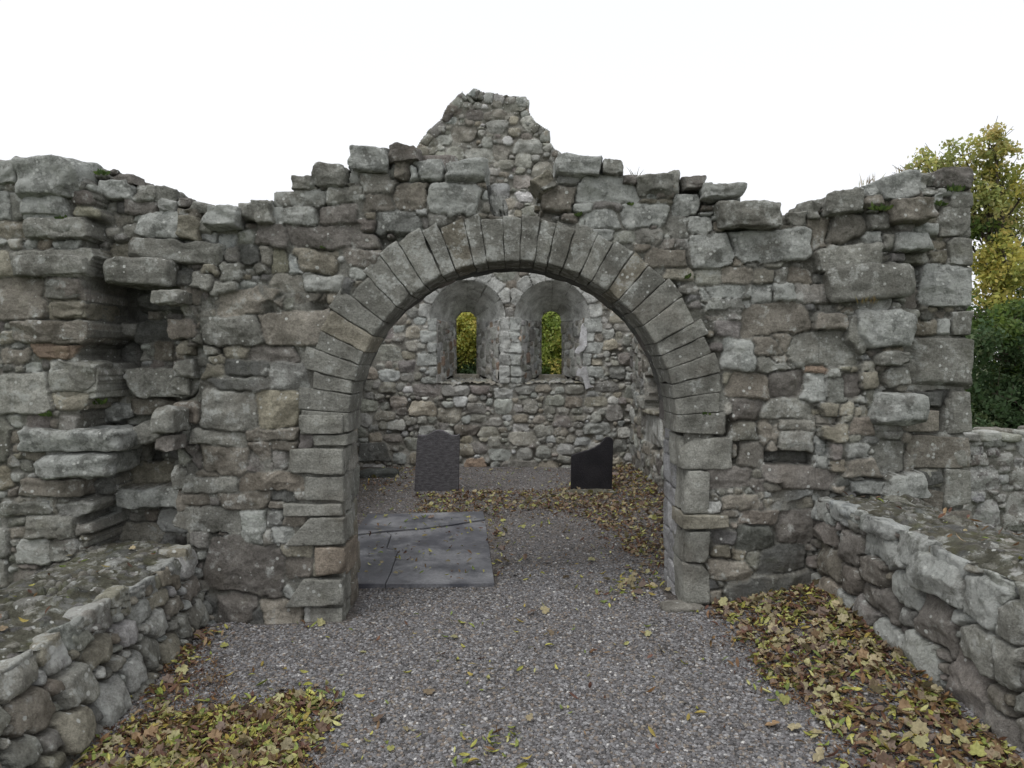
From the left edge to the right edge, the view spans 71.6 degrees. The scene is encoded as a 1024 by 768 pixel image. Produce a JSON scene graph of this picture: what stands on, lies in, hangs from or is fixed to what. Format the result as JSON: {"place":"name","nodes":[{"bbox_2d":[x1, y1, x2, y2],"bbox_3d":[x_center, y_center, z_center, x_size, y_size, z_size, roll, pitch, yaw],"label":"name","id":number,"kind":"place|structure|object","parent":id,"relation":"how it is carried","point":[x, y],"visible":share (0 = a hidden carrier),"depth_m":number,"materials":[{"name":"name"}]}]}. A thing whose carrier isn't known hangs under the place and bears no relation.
{"place":"outdoors","nodes":[
{"label":"outdoors","id":0,"kind":"place"},
{"bbox_2d":[54,214,67,218],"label":"wall plant","id":1,"kind":"object","parent":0,"point":[60,217],"depth_m":4.23,"materials":[{"name":"green plant"}]},
{"bbox_2d":[0,0,1023,361],"label":"sky","id":2,"kind":"structure","parent":0,"point":[214,102],"materials":[{"name":"white"}]},
{"bbox_2d":[66,465,1023,767],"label":"gravel floor","id":3,"kind":"structure","parent":0,"point":[493,539],"depth_m":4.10,"materials":[{"name":"grey gravel"}]},
{"bbox_2d":[130,623,234,717],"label":"leaf litter","id":4,"kind":"object","parent":3,"relation":"on","point":[168,678],"visible":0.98,"depth_m":3.62,"materials":[{"name":"brown plant"}]},
{"bbox_2d":[71,679,372,767],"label":"leaf litter","id":5,"kind":"object","parent":3,"relation":"on","point":[264,754],"visible":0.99,"depth_m":3.03,"materials":[{"name":"plant"}]},
{"bbox_2d":[71,636,374,767],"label":"leaf mould","id":6,"kind":"object","parent":3,"relation":"on","point":[188,686],"visible":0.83,"depth_m":3.34,"materials":[{"name":"brown plant"}]},
{"bbox_2d":[359,467,398,477],"bbox_3d":[-1.811,1.231,9.642,0.544,0.166,0.370,0,2,0],"label":"grave marker","id":7,"kind":"object","parent":3,"relation":"on","point":[386,472],"visible":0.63,"depth_m":9.48,"materials":[{"name":"stone"}]},
{"bbox_2d":[360,465,414,492],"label":"leaf litter","id":8,"kind":"object","parent":3,"relation":"on","point":[380,489],"visible":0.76,"depth_m":9.07,"materials":[{"name":"brown plant"}]},
{"bbox_2d":[357,511,493,588],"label":"grave slab","id":9,"kind":"structure","parent":3,"relation":"on","point":[409,537],"depth_m":5.85,"materials":[{"name":"stone"}]},
{"bbox_2d":[358,513,483,574],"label":"leaf litter","id":10,"kind":"object","parent":9,"relation":"on","point":[430,516],"visible":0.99,"depth_m":6.18,"materials":[{"name":"plant"}]},
{"bbox_2d":[414,429,459,490],"bbox_3d":[-0.904,0.949,8.584,0.548,0.795,0.090,0,1,0],"label":"headstone","id":11,"kind":"object","parent":3,"relation":"on","point":[437,459],"visible":0.88,"depth_m":8.54,"materials":[{"name":"stone"}]},
{"bbox_2d":[452,724,531,767],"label":"leaf litter","id":12,"kind":"object","parent":3,"relation":"on","point":[523,765],"visible":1,"depth_m":2.90,"materials":[{"name":"plant"}]},
{"bbox_2d":[483,510,525,577],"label":"leaf litter","id":13,"kind":"object","parent":3,"relation":"on","point":[501,547],"visible":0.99,"depth_m":6.46,"materials":[{"name":"brown plant"}]},
{"bbox_2d":[396,462,664,575],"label":"leaf litter","id":14,"kind":"object","parent":3,"relation":"on","point":[618,505],"visible":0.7,"depth_m":7.66,"materials":[{"name":"brown plant"}]},
{"bbox_2d":[99,466,996,767],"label":"leaf litter","id":15,"kind":"object","parent":3,"relation":"on","point":[529,716],"visible":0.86,"depth_m":3.77,"materials":[{"name":"plant"}]},
{"bbox_2d":[565,489,616,494],"bbox_3d":[0.932,1.285,8.431,0.618,0.058,0.266,0,2,0],"label":"base stone","id":16,"kind":"object","parent":3,"relation":"on","point":[595,491],"visible":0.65,"depth_m":8.37,"materials":[{"name":"grey stone"}]},
{"bbox_2d":[570,437,612,488],"bbox_3d":[0.963,0.972,8.571,0.509,0.671,0.070,0,1,0],"label":"headstone","id":17,"kind":"object","parent":16,"relation":"on","point":[591,468],"visible":0.85,"depth_m":8.54,"materials":[{"name":"stone"}]},
{"bbox_2d":[575,567,669,606],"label":"leaf litter","id":18,"kind":"object","parent":3,"relation":"on","point":[631,579],"visible":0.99,"depth_m":4.85,"materials":[{"name":"brown plant"}]},
{"bbox_2d":[629,334,667,488],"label":"side wall","id":19,"kind":"structure","parent":3,"relation":"on","point":[647,437],"depth_m":9.49,"materials":[{"name":"stone"}]},
{"bbox_2d":[659,600,704,612],"bbox_3d":[1.064,1.392,4.441,0.273,0.053,0.170,0,2,0],"label":"base stone","id":20,"kind":"object","parent":3,"relation":"on","point":[674,606],"visible":0.8,"depth_m":4.38,"materials":[{"name":"grey stone"}]},
{"bbox_2d":[694,579,1023,767],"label":"leaf litter","id":21,"kind":"object","parent":3,"relation":"on","point":[989,751],"visible":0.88,"depth_m":3.25,"materials":[{"name":"plant"}]},
{"bbox_2d":[963,426,1023,534],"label":"boundary wall","id":22,"kind":"structure","parent":0,"point":[995,468],"depth_m":6.54,"materials":[{"name":"stone"}]},
{"label":"ground","id":23,"kind":"structure","parent":0,"visible":0},
{"bbox_2d":[0,540,215,767],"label":"wall","id":24,"kind":"structure","parent":23,"relation":"on","point":[87,658],"depth_m":3.28,"materials":[{"name":"stone"}]},
{"bbox_2d":[0,491,1022,630],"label":"leaf litter","id":25,"kind":"object","parent":24,"relation":"on","point":[3,627],"visible":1,"depth_m":3.49,"materials":[{"name":"brown plant"}]},
{"bbox_2d":[0,154,225,588],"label":"ruined wall","id":26,"kind":"structure","parent":23,"relation":"on","point":[95,295],"depth_m":4.32,"materials":[{"name":"stone"}]},
{"bbox_2d":[38,410,51,416],"bbox_3d":[-2.798,0.176,4.257,0.071,0.040,0.060,0,2,0],"label":"moss","id":27,"kind":"object","parent":26,"relation":"attached to","point":[48,414],"depth_m":4.25,"materials":[{"name":"green plant"}]},
{"bbox_2d":[92,398,107,404],"bbox_3d":[-2.531,0.104,4.359,0.112,0.049,0.046,0,2,0],"label":"plant","id":28,"kind":"object","parent":26,"relation":"attached to","point":[101,402],"depth_m":4.36,"materials":[{"name":"green plant"}]},
{"bbox_2d":[92,169,109,175],"bbox_3d":[-2.487,-1.288,4.305,0.097,0.042,0.041,0,2,0],"label":"moss","id":29,"kind":"object","parent":26,"relation":"attached to","point":[100,171],"depth_m":4.30,"materials":[{"name":"green plant"}]},
{"bbox_2d":[456,312,476,373],"bbox_3d":[-1.208,-0.655,17.647,3.366,3.804,2.518,0,2,0],"label":"autumn bush","id":30,"kind":"object","parent":23,"relation":"on","point":[466,350],"visible":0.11,"depth_m":17.04,"materials":[{"name":"yellow plant"}]},
{"bbox_2d":[356,88,632,467],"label":"gable wall","id":31,"kind":"structure","parent":23,"relation":"on","point":[508,404],"depth_m":10.42,"materials":[{"name":"stone"}]},
{"bbox_2d":[189,142,822,624],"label":"arch wall","id":32,"kind":"structure","parent":23,"relation":"on","point":[293,322],"depth_m":4.39,"materials":[{"name":"stone"}]},
{"bbox_2d":[542,311,561,373],"bbox_3d":[1.241,-0.677,17.673,3.056,3.835,2.504,0,2,0],"label":"leafy bush","id":33,"kind":"object","parent":23,"relation":"on","point":[551,343],"visible":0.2,"depth_m":16.90,"materials":[{"name":"green plant"}]},
{"bbox_2d":[782,167,973,571],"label":"ruined wall","id":34,"kind":"structure","parent":23,"relation":"on","point":[893,414],"depth_m":4.37,"materials":[{"name":"stone"}]},
{"bbox_2d":[859,173,885,186],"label":"grass","id":35,"kind":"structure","parent":34,"relation":"attached to","point":[872,179],"depth_m":4.47,"materials":[{"name":"grey plant"}]},
{"bbox_2d":[869,201,893,210],"bbox_3d":[2.219,-1.071,4.269,0.153,0.054,0.060,0,2,0],"label":"moss","id":36,"kind":"object","parent":34,"relation":"attached to","point":[882,207],"depth_m":4.27,"materials":[{"name":"green plant"}]},
{"bbox_2d":[895,163,915,172],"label":"grass","id":37,"kind":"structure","parent":34,"relation":"attached to","point":[905,168],"depth_m":4.44,"materials":[{"name":"green plant"}]},
{"bbox_2d":[934,200,948,205],"bbox_3d":[2.644,-1.120,4.378,0.094,0.043,0.047,0,2,0],"label":"moss","id":38,"kind":"object","parent":34,"relation":"attached to","point":[940,202],"depth_m":4.37,"materials":[{"name":"green plant"}]},
{"bbox_2d":[946,183,965,191],"bbox_3d":[2.714,-1.201,4.336,0.118,0.052,0.043,0,2,0],"label":"moss","id":39,"kind":"object","parent":34,"relation":"attached to","point":[956,188],"depth_m":4.33,"materials":[{"name":"green plant"}]},
{"bbox_2d":[806,494,1023,750],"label":"wall","id":40,"kind":"structure","parent":23,"relation":"on","point":[920,588],"depth_m":3.26,"materials":[{"name":"stone"}]},
{"bbox_2d":[892,116,1023,369],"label":"autumn tree","id":41,"kind":"object","parent":23,"relation":"on","point":[999,271],"visible":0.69,"depth_m":14.62,"materials":[{"name":"yellow plant"}]},
{"bbox_2d":[964,295,1023,428],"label":"evergreen bush","id":42,"kind":"object","parent":23,"relation":"on","point":[997,396],"visible":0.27,"depth_m":11.74,"materials":[{"name":"green plant"}]}
]}

